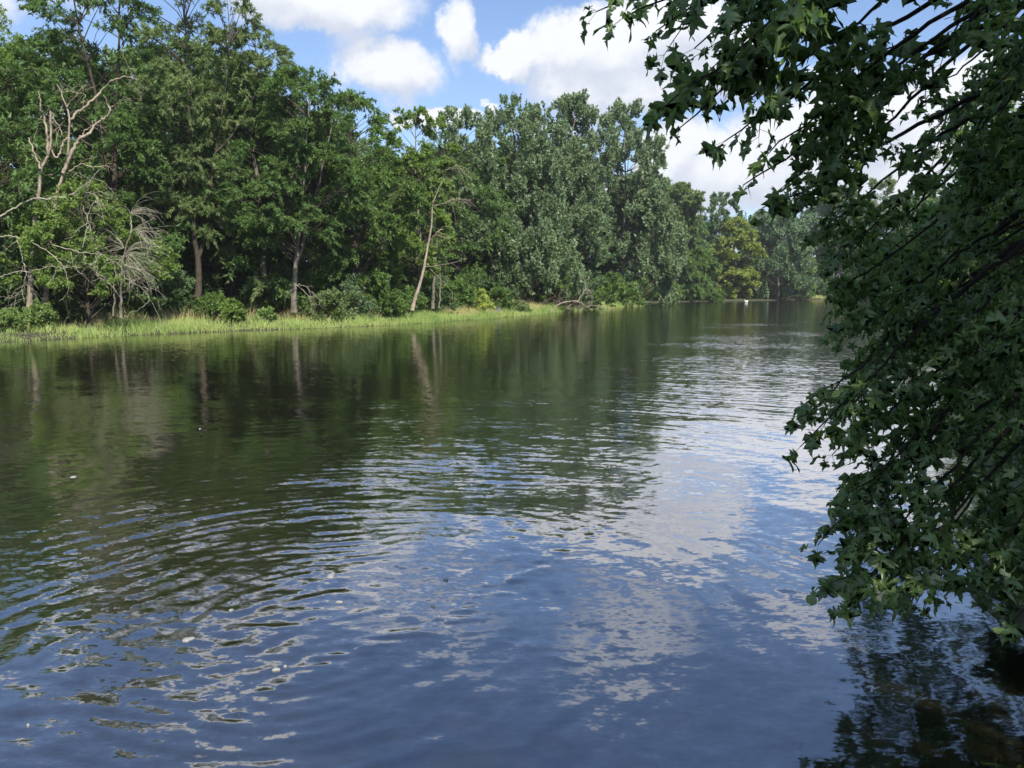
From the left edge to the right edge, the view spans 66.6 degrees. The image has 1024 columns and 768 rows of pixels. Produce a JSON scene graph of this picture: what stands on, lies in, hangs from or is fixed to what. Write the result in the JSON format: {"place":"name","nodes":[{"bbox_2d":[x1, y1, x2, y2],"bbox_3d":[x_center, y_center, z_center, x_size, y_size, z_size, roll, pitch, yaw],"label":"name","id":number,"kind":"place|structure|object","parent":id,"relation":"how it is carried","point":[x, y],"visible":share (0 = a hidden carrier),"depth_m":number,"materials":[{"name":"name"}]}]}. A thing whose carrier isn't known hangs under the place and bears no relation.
{"place":"outdoors","nodes":[
{"label":"outdoors","id":0,"kind":"place"},
{"bbox_2d":[0,299,1023,767],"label":"river water","id":1,"kind":"structure","parent":0,"point":[608,523],"depth_m":6.38,"materials":[{"name":"blue liquid"}]},
{"bbox_2d":[549,278,612,314],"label":"fallen branch","id":2,"kind":"object","parent":1,"relation":"on","point":[588,290],"visible":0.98,"depth_m":72.60,"materials":[{"name":"wood"}]},
{"bbox_2d":[0,294,1023,639],"bbox_3d":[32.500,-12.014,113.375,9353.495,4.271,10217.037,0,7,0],"label":"ground","id":3,"kind":"structure","parent":0,"point":[128,332],"depth_m":41.81,"materials":[{"name":"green plant"}]},
{"bbox_2d":[0,306,38,330],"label":"shrub","id":4,"kind":"object","parent":3,"relation":"on","point":[9,318],"visible":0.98,"depth_m":36.51,"materials":[{"name":"green plant"}]},
{"bbox_2d":[0,3,75,304],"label":"broadleaf tree","id":5,"kind":"object","parent":3,"relation":"on","point":[4,49],"visible":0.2,"depth_m":44.59,"materials":[{"name":"green plant"}]},
{"bbox_2d":[21,298,60,329],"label":"shrub","id":6,"kind":"object","parent":3,"relation":"on","point":[35,310],"visible":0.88,"depth_m":37.75,"materials":[{"name":"green plant"}]},
{"bbox_2d":[0,234,84,323],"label":"understorey bush","id":7,"kind":"object","parent":3,"relation":"on","point":[15,252],"visible":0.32,"depth_m":40.90,"materials":[{"name":"green plant"}]},
{"bbox_2d":[0,58,91,310],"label":"woodland tree","id":8,"kind":"object","parent":3,"relation":"on","point":[29,175],"visible":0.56,"depth_m":41.00,"materials":[{"name":"green plant"}]},
{"bbox_2d":[26,91,67,308],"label":"dead tree","id":9,"kind":"object","parent":3,"relation":"on","point":[30,295],"visible":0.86,"depth_m":38.31,"materials":[{"name":"grey wood"}]},
{"bbox_2d":[0,55,128,296],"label":"woodland tree","id":10,"kind":"object","parent":3,"relation":"on","point":[91,138],"visible":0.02,"depth_m":53.84,"materials":[{"name":"green plant"}]},
{"bbox_2d":[39,295,97,322],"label":"undergrowth bush","id":11,"kind":"object","parent":3,"relation":"on","point":[68,299],"visible":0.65,"depth_m":42.10,"materials":[{"name":"green plant"}]},
{"bbox_2d":[0,28,157,302],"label":"woodland tree","id":12,"kind":"object","parent":3,"relation":"on","point":[62,87],"visible":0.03,"depth_m":62.57,"materials":[{"name":"green plant"}]},
{"bbox_2d":[0,32,178,307],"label":"woodland tree","id":13,"kind":"object","parent":3,"relation":"on","point":[42,48],"visible":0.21,"depth_m":47.17,"materials":[{"name":"green plant"}]},
{"bbox_2d":[0,177,182,327],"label":"bush","id":14,"kind":"object","parent":3,"relation":"on","point":[40,233],"visible":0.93,"depth_m":38.92,"materials":[{"name":"green plant"}]},
{"bbox_2d":[0,169,118,248],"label":"tree branch","id":15,"kind":"object","parent":14,"relation":"on","point":[23,202],"visible":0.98,"depth_m":37.68,"materials":[{"name":"wood"}]},
{"bbox_2d":[0,235,127,321],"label":"dead branch","id":16,"kind":"object","parent":14,"relation":"attached to","point":[102,279],"visible":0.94,"depth_m":37.10,"materials":[{"name":"grey wood"}]},
{"bbox_2d":[42,52,148,315],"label":"dead tree","id":17,"kind":"object","parent":3,"relation":"on","point":[63,173],"visible":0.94,"depth_m":38.99,"materials":[{"name":"grey wood"}]},
{"bbox_2d":[40,243,157,308],"bbox_3d":[-25.862,-6.427,48.667,6.139,5.608,6.622,2,7,15],"label":"understorey bush","id":18,"kind":"object","parent":3,"relation":"on","point":[123,290],"visible":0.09,"depth_m":49.86,"materials":[{"name":"green plant"}]},
{"bbox_2d":[75,303,125,321],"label":"undergrowth bush","id":19,"kind":"object","parent":3,"relation":"on","point":[99,306],"visible":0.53,"depth_m":43.77,"materials":[{"name":"green plant"}]},
{"bbox_2d":[6,0,204,307],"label":"locust tree","id":20,"kind":"object","parent":3,"relation":"on","point":[118,128],"visible":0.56,"depth_m":44.35,"materials":[{"name":"green plant"}]},
{"bbox_2d":[46,46,167,302],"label":"woodland tree","id":21,"kind":"object","parent":3,"relation":"on","point":[109,60],"visible":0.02,"depth_m":64.81,"materials":[{"name":"green plant"}]},
{"bbox_2d":[96,191,169,331],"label":"dead tree","id":22,"kind":"object","parent":3,"relation":"on","point":[122,273],"visible":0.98,"depth_m":38.36,"materials":[{"name":"grey plant"}]},
{"bbox_2d":[62,60,207,303],"bbox_3d":[-29.236,-15.233,60.897,13.650,19.095,12.905,-6,9,-40],"label":"woodland tree","id":23,"kind":"object","parent":3,"relation":"on","point":[158,132],"visible":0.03,"depth_m":58.83,"materials":[{"name":"green plant"}]},
{"bbox_2d":[116,292,170,321],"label":"undergrowth bush","id":24,"kind":"object","parent":3,"relation":"on","point":[134,302],"visible":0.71,"depth_m":45.23,"materials":[{"name":"green plant"}]},
{"bbox_2d":[131,269,195,316],"bbox_3d":[-21.466,-5.578,47.989,4.048,3.431,5.089,-3,8,-26],"label":"understorey bush","id":25,"kind":"object","parent":3,"relation":"on","point":[181,281],"visible":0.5,"depth_m":47.38,"materials":[{"name":"green plant"}]},
{"bbox_2d":[68,33,259,297],"bbox_3d":[-26.755,-17.019,63.676,16.824,22.067,18.684,-4,8,-30],"label":"woodland tree","id":26,"kind":"object","parent":3,"relation":"on","point":[169,44],"visible":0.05,"depth_m":57.91,"materials":[{"name":"green plant"}]},
{"bbox_2d":[137,287,196,318],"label":"undergrowth bush","id":27,"kind":"object","parent":3,"relation":"on","point":[180,299],"visible":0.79,"depth_m":46.44,"materials":[{"name":"green plant"}]},
{"bbox_2d":[101,0,265,316],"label":"locust tree","id":28,"kind":"object","parent":3,"relation":"on","point":[177,97],"visible":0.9,"depth_m":46.13,"materials":[{"name":"green plant"}]},
{"bbox_2d":[164,252,228,312],"bbox_3d":[-21.747,-6.710,53.543,3.964,4.712,5.385,9,11,53],"label":"understorey bush","id":29,"kind":"object","parent":3,"relation":"on","point":[213,271],"visible":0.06,"depth_m":53.39,"materials":[{"name":"green plant"}]},
{"bbox_2d":[180,291,226,318],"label":"undergrowth bush","id":30,"kind":"object","parent":3,"relation":"on","point":[210,299],"visible":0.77,"depth_m":47.44,"materials":[{"name":"green plant"}]},
{"bbox_2d":[103,51,319,311],"bbox_3d":[-19.407,-12.742,51.607,13.175,17.071,12.456,-2,7,-19],"label":"woodland tree","id":31,"kind":"object","parent":3,"relation":"on","point":[234,263],"visible":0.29,"depth_m":48.88,"materials":[{"name":"green plant"}]},
{"bbox_2d":[136,51,288,293],"bbox_3d":[-21.624,-14.435,56.443,11.594,18.733,12.264,3,7,20],"label":"woodland tree","id":32,"kind":"object","parent":3,"relation":"on","point":[222,280],"visible":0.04,"depth_m":54.18,"materials":[{"name":"green plant"}]},
{"bbox_2d":[144,61,300,294],"bbox_3d":[-21.186,-14.262,56.848,10.790,18.282,12.920,-3,7,-24],"label":"woodland tree","id":33,"kind":"object","parent":3,"relation":"on","point":[176,187],"visible":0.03,"depth_m":53.65,"materials":[{"name":"green plant"}]},
{"bbox_2d":[216,297,247,323],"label":"shrub","id":34,"kind":"object","parent":3,"relation":"on","point":[232,308],"visible":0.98,"depth_m":45.58,"materials":[{"name":"green plant"}]},
{"bbox_2d":[223,295,267,315],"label":"undergrowth bush","id":35,"kind":"object","parent":3,"relation":"on","point":[241,300],"visible":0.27,"depth_m":49.74,"materials":[{"name":"green plant"}]},
{"bbox_2d":[194,22,324,307],"bbox_3d":[-15.898,-13.375,49.691,8.088,18.869,7.579,0,7,0],"label":"locust tree","id":36,"kind":"object","parent":3,"relation":"on","point":[253,58],"visible":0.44,"depth_m":48.42,"materials":[{"name":"green plant"}]},
{"bbox_2d":[254,305,279,322],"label":"shrub","id":37,"kind":"object","parent":3,"relation":"on","point":[266,312],"visible":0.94,"depth_m":47.09,"materials":[{"name":"green plant"}]},
{"bbox_2d":[234,256,314,315],"bbox_3d":[-16.257,-6.231,51.971,5.532,4.684,5.128,4,8,28],"label":"understorey bush","id":38,"kind":"object","parent":3,"relation":"on","point":[285,265],"visible":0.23,"depth_m":51.27,"materials":[{"name":"green plant"}]},
{"bbox_2d":[170,100,381,296],"bbox_3d":[-15.805,-12.146,54.150,11.718,15.222,13.013,4,8,27],"label":"woodland tree","id":39,"kind":"object","parent":3,"relation":"on","point":[254,251],"visible":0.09,"depth_m":51.39,"materials":[{"name":"green plant"}]},
{"bbox_2d":[251,257,312,316],"bbox_3d":[-15.822,-6.393,52.677,5.464,4.781,4.022,4,8,29],"label":"understorey bush","id":40,"kind":"object","parent":3,"relation":"on","point":[301,267],"visible":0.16,"depth_m":51.83,"materials":[{"name":"green plant"}]},
{"bbox_2d":[253,292,313,316],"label":"undergrowth bush","id":41,"kind":"object","parent":3,"relation":"on","point":[280,302],"visible":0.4,"depth_m":50.50,"materials":[{"name":"green plant"}]},
{"bbox_2d":[212,63,381,312],"bbox_3d":[-12.993,-11.917,47.768,9.776,15.032,9.968,0,7,0],"label":"locust tree","id":42,"kind":"object","parent":3,"relation":"on","point":[261,230],"visible":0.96,"depth_m":46.73,"materials":[{"name":"green plant"}]},
{"bbox_2d":[235,108,396,293],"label":"woodland tree","id":43,"kind":"object","parent":3,"relation":"on","point":[317,263],"visible":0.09,"depth_m":54.27,"materials":[{"name":"green plant"}]},
{"bbox_2d":[0,289,647,341],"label":"grass","id":44,"kind":"structure","parent":3,"relation":"on","point":[425,316],"depth_m":45.74,"materials":[{"name":"green plant"}]},
{"bbox_2d":[298,285,362,321],"bbox_3d":[-11.565,-5.059,49.707,3.451,2.502,3.268,5,8,35],"label":"shrub","id":45,"kind":"object","parent":3,"relation":"on","point":[334,296],"visible":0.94,"depth_m":49.30,"materials":[{"name":"green plant"}]},
{"bbox_2d":[322,305,342,319],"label":"shrub","id":46,"kind":"object","parent":3,"relation":"on","point":[334,311],"visible":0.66,"depth_m":49.78,"materials":[{"name":"green plant"}]},
{"bbox_2d":[305,135,382,239],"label":"woodland tree","id":47,"kind":"object","parent":3,"relation":"on","point":[364,152],"visible":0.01,"depth_m":68.19,"materials":[{"name":"green plant"}]},
{"bbox_2d":[338,272,378,317],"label":"shrub","id":48,"kind":"object","parent":3,"relation":"on","point":[348,286],"visible":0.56,"depth_m":50.81,"materials":[{"name":"green plant"}]},
{"bbox_2d":[296,88,434,312],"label":"locust tree","id":49,"kind":"object","parent":3,"relation":"on","point":[353,262],"visible":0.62,"depth_m":52.01,"materials":[{"name":"green plant"}]},
{"bbox_2d":[321,137,418,275],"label":"woodland tree","id":50,"kind":"object","parent":3,"relation":"on","point":[391,152],"depth_m":71.25,"materials":[{"name":"green plant"}]},
{"bbox_2d":[345,252,414,311],"bbox_3d":[-10.795,-7.717,61.213,6.721,5.691,6.230,1,7,7],"label":"understorey bush","id":51,"kind":"object","parent":3,"relation":"on","point":[403,268],"visible":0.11,"depth_m":60.21,"materials":[{"name":"green plant"}]},
{"bbox_2d":[356,282,411,316],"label":"shrub","id":52,"kind":"object","parent":3,"relation":"on","point":[381,295],"visible":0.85,"depth_m":52.52,"materials":[{"name":"green plant"}]},
{"bbox_2d":[331,148,440,295],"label":"woodland tree","id":53,"kind":"object","parent":3,"relation":"on","point":[409,276],"visible":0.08,"depth_m":63.70,"materials":[{"name":"green plant"}]},
{"bbox_2d":[384,304,408,318],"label":"shrub","id":54,"kind":"object","parent":3,"relation":"on","point":[398,313],"visible":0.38,"depth_m":53.90,"materials":[{"name":"green plant"}]},
{"bbox_2d":[388,283,428,312],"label":"undergrowth bush","id":55,"kind":"object","parent":3,"relation":"on","point":[408,292],"visible":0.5,"depth_m":57.86,"materials":[{"name":"green plant"}]},
{"bbox_2d":[390,250,438,290],"bbox_3d":[-9.192,-8.459,65.120,7.079,6.194,5.211,2,7,18],"label":"understorey bush","id":56,"kind":"object","parent":3,"relation":"on","point":[410,273],"visible":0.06,"depth_m":64.18,"materials":[{"name":"green plant"}]},
{"bbox_2d":[368,163,463,289],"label":"woodland tree","id":57,"kind":"object","parent":3,"relation":"on","point":[450,255],"visible":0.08,"depth_m":69.59,"materials":[{"name":"green plant"}]},
{"bbox_2d":[372,105,462,309],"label":"broadleaf tree","id":58,"kind":"object","parent":3,"relation":"on","point":[420,170],"visible":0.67,"depth_m":58.94,"materials":[{"name":"green plant"}]},
{"bbox_2d":[414,274,447,288],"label":"understorey bush","id":59,"kind":"object","parent":3,"relation":"on","point":[443,279],"visible":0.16,"depth_m":69.30,"materials":[{"name":"green plant"}]},
{"bbox_2d":[414,287,461,311],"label":"undergrowth bush","id":60,"kind":"object","parent":3,"relation":"on","point":[446,296],"visible":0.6,"depth_m":61.35,"materials":[{"name":"green plant"}]},
{"bbox_2d":[431,240,449,308],"bbox_3d":[-5.323,-8.312,59.212,1.957,5.206,1.282,-3,7,-23],"label":"bare trunk","id":61,"kind":"object","parent":3,"relation":"on","point":[433,291],"visible":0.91,"depth_m":59.52,"materials":[{"name":"grey plant"}]},
{"bbox_2d":[410,152,476,309],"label":"leaning tree","id":62,"kind":"object","parent":3,"relation":"on","point":[419,284],"visible":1,"depth_m":52.74,"materials":[{"name":"beige wood"}]},
{"bbox_2d":[395,139,514,300],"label":"woodland tree","id":63,"kind":"object","parent":3,"relation":"on","point":[469,221],"visible":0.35,"depth_m":74.46,"materials":[{"name":"green plant"}]},
{"bbox_2d":[437,277,481,308],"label":"undergrowth bush","id":64,"kind":"object","parent":3,"relation":"on","point":[467,290],"visible":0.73,"depth_m":64.45,"materials":[{"name":"green plant"}]},
{"bbox_2d":[416,103,505,278],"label":"silver maple tree","id":65,"kind":"object","parent":3,"relation":"on","point":[481,135],"visible":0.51,"depth_m":76.50,"materials":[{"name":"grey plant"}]},
{"bbox_2d":[435,261,487,302],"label":"understorey bush","id":66,"kind":"object","parent":3,"relation":"on","point":[464,275],"visible":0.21,"depth_m":74.67,"materials":[{"name":"green plant"}]},
{"bbox_2d":[440,149,520,296],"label":"woodland tree","id":67,"kind":"object","parent":3,"relation":"on","point":[505,203],"visible":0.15,"depth_m":80.09,"materials":[{"name":"green plant"}]},
{"bbox_2d":[471,287,495,312],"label":"yellow bush","id":68,"kind":"object","parent":3,"relation":"on","point":[482,294],"visible":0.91,"depth_m":64.68,"materials":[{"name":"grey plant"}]},
{"bbox_2d":[469,277,518,303],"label":"undergrowth bush","id":69,"kind":"object","parent":3,"relation":"on","point":[488,284],"visible":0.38,"depth_m":69.57,"materials":[{"name":"green plant"}]},
{"bbox_2d":[483,286,515,310],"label":"shrub","id":70,"kind":"object","parent":3,"relation":"on","point":[496,293],"visible":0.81,"depth_m":68.15,"materials":[{"name":"green plant"}]},
{"bbox_2d":[460,147,549,299],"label":"woodland tree","id":71,"kind":"object","parent":3,"relation":"on","point":[532,182],"visible":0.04,"depth_m":87.86,"materials":[{"name":"green plant"}]},
{"bbox_2d":[512,299,531,312],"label":"shrub","id":72,"kind":"object","parent":3,"relation":"on","point":[520,305],"visible":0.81,"depth_m":72.86,"materials":[{"name":"green plant"}]},
{"bbox_2d":[470,92,585,301],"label":"silver maple tree","id":73,"kind":"object","parent":3,"relation":"on","point":[543,166],"visible":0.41,"depth_m":82.91,"materials":[{"name":"grey plant"}]},
{"bbox_2d":[477,145,578,298],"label":"woodland tree","id":74,"kind":"object","parent":3,"relation":"on","point":[510,171],"depth_m":94.09,"materials":[{"name":"green plant"}]},
{"bbox_2d":[476,190,605,307],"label":"silver maple tree","id":75,"kind":"object","parent":3,"relation":"on","point":[502,271],"visible":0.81,"depth_m":80.61,"materials":[{"name":"green plant"}]},
{"bbox_2d":[525,274,575,306],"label":"undergrowth bush","id":76,"kind":"object","parent":3,"relation":"on","point":[559,286],"visible":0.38,"depth_m":85.17,"materials":[{"name":"green plant"}]},
{"bbox_2d":[513,145,610,278],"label":"woodland tree","id":77,"kind":"object","parent":3,"relation":"on","point":[594,224],"visible":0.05,"depth_m":100.67,"materials":[{"name":"green plant"}]},
{"bbox_2d":[523,88,621,299],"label":"silver maple tree","id":78,"kind":"object","parent":3,"relation":"on","point":[588,179],"visible":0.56,"depth_m":92.84,"materials":[{"name":"grey plant"}]},
{"bbox_2d":[550,272,597,308],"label":"undergrowth bush","id":79,"kind":"object","parent":3,"relation":"on","point":[593,303],"visible":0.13,"depth_m":90.55,"materials":[{"name":"green plant"}]},
{"bbox_2d":[554,151,613,281],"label":"woodland tree","id":80,"kind":"object","parent":3,"relation":"on","point":[593,260],"visible":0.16,"depth_m":107.48,"materials":[{"name":"green plant"}]},
{"bbox_2d":[576,158,622,284],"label":"woodland tree","id":81,"kind":"object","parent":3,"relation":"on","point":[607,254],"visible":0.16,"depth_m":113.19,"materials":[{"name":"green plant"}]},
{"bbox_2d":[576,145,629,282],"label":"woodland tree","id":82,"kind":"object","parent":3,"relation":"on","point":[610,264],"visible":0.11,"depth_m":117.52,"materials":[{"name":"green plant"}]},
{"bbox_2d":[592,287,615,307],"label":"shrub","id":83,"kind":"object","parent":3,"relation":"on","point":[609,299],"visible":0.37,"depth_m":95.38,"materials":[{"name":"green plant"}]},
{"bbox_2d":[591,271,643,303],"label":"undergrowth bush","id":84,"kind":"object","parent":3,"relation":"on","point":[608,285],"visible":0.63,"depth_m":107.24,"materials":[{"name":"green plant"}]},
{"bbox_2d":[576,97,677,280],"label":"silver maple tree","id":85,"kind":"object","parent":3,"relation":"on","point":[651,196],"visible":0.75,"depth_m":113.60,"materials":[{"name":"grey plant"}]},
{"bbox_2d":[612,295,646,305],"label":"shrub","id":86,"kind":"object","parent":3,"relation":"on","point":[640,301],"visible":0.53,"depth_m":110.88,"materials":[{"name":"green plant"}]},
{"bbox_2d":[593,183,692,305],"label":"silver maple tree","id":87,"kind":"object","parent":3,"relation":"on","point":[664,272],"visible":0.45,"depth_m":117.33,"materials":[{"name":"grey plant"}]},
{"bbox_2d":[634,217,692,294],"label":"woodland tree","id":88,"kind":"object","parent":3,"relation":"on","point":[686,268],"visible":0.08,"depth_m":164.47,"materials":[{"name":"green plant"}]},
{"bbox_2d":[645,291,686,300],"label":"shrub","id":89,"kind":"object","parent":3,"relation":"on","point":[655,296],"visible":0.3,"depth_m":155.44,"materials":[{"name":"green plant"}]},
{"bbox_2d":[652,181,705,282],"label":"broadleaf tree","id":90,"kind":"object","parent":3,"relation":"on","point":[685,198],"visible":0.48,"depth_m":163.16,"materials":[{"name":"green plant"}]},
{"bbox_2d":[674,214,725,301],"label":"locust tree","id":91,"kind":"object","parent":3,"relation":"on","point":[704,266],"visible":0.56,"depth_m":165.87,"materials":[{"name":"green plant"}]},
{"bbox_2d":[702,191,743,257],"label":"broadleaf tree","id":92,"kind":"object","parent":3,"relation":"on","point":[717,222],"visible":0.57,"depth_m":199.74,"materials":[{"name":"green plant"}]},
{"bbox_2d":[709,216,767,298],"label":"yellowing tree","id":93,"kind":"object","parent":3,"relation":"on","point":[745,273],"visible":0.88,"depth_m":181.34,"materials":[{"name":"green plant"}]},
{"bbox_2d":[741,198,817,299],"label":"willow tree","id":94,"kind":"object","parent":3,"relation":"on","point":[794,232],"visible":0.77,"depth_m":185.98,"materials":[{"name":"green plant"}]},
{"bbox_2d":[783,246,816,298],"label":"broadleaf tree","id":95,"kind":"object","parent":3,"relation":"on","point":[811,294],"visible":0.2,"depth_m":201.78,"materials":[{"name":"green plant"}]},
{"bbox_2d":[579,0,1023,647],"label":"overhanging maple tree","id":96,"kind":"object","parent":3,"relation":"on","point":[961,216],"visible":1,"depth_m":4.37,"materials":[{"name":"green plant"}]},
{"bbox_2d":[788,201,841,279],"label":"woodland tree","id":97,"kind":"object","parent":3,"relation":"on","point":[806,211],"visible":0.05,"depth_m":241.33,"materials":[{"name":"green plant"}]},
{"bbox_2d":[804,185,858,275],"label":"broadleaf tree","id":98,"kind":"object","parent":3,"relation":"on","point":[820,210],"visible":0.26,"depth_m":233.14,"materials":[{"name":"green plant"}]},
{"bbox_2d":[812,221,882,289],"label":"broadleaf tree","id":99,"kind":"object","parent":3,"relation":"on","point":[818,257],"visible":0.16,"depth_m":217.41,"materials":[{"name":"green plant"}]},
{"bbox_2d":[839,175,919,267],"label":"broadleaf tree","id":100,"kind":"object","parent":3,"relation":"on","point":[873,182],"visible":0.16,"depth_m":229.28,"materials":[{"name":"green plant"}]},
{"bbox_2d":[882,188,944,297],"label":"broadleaf tree","id":101,"kind":"object","parent":3,"relation":"on","point":[930,198],"visible":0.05,"depth_m":198.91,"materials":[{"name":"green plant"}]},
{"bbox_2d":[907,93,1023,301],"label":"broadleaf tree","id":102,"kind":"object","parent":3,"relation":"on","point":[961,132],"visible":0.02,"depth_m":50.79,"materials":[{"name":"green plant"}]},
{"bbox_2d":[986,483,1013,523],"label":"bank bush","id":103,"kind":"object","parent":3,"relation":"on","point":[994,490],"visible":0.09,"depth_m":5.92,"materials":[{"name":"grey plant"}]},
{"bbox_2d":[0,0,1023,277],"label":"sky","id":104,"kind":"structure","parent":0,"point":[434,55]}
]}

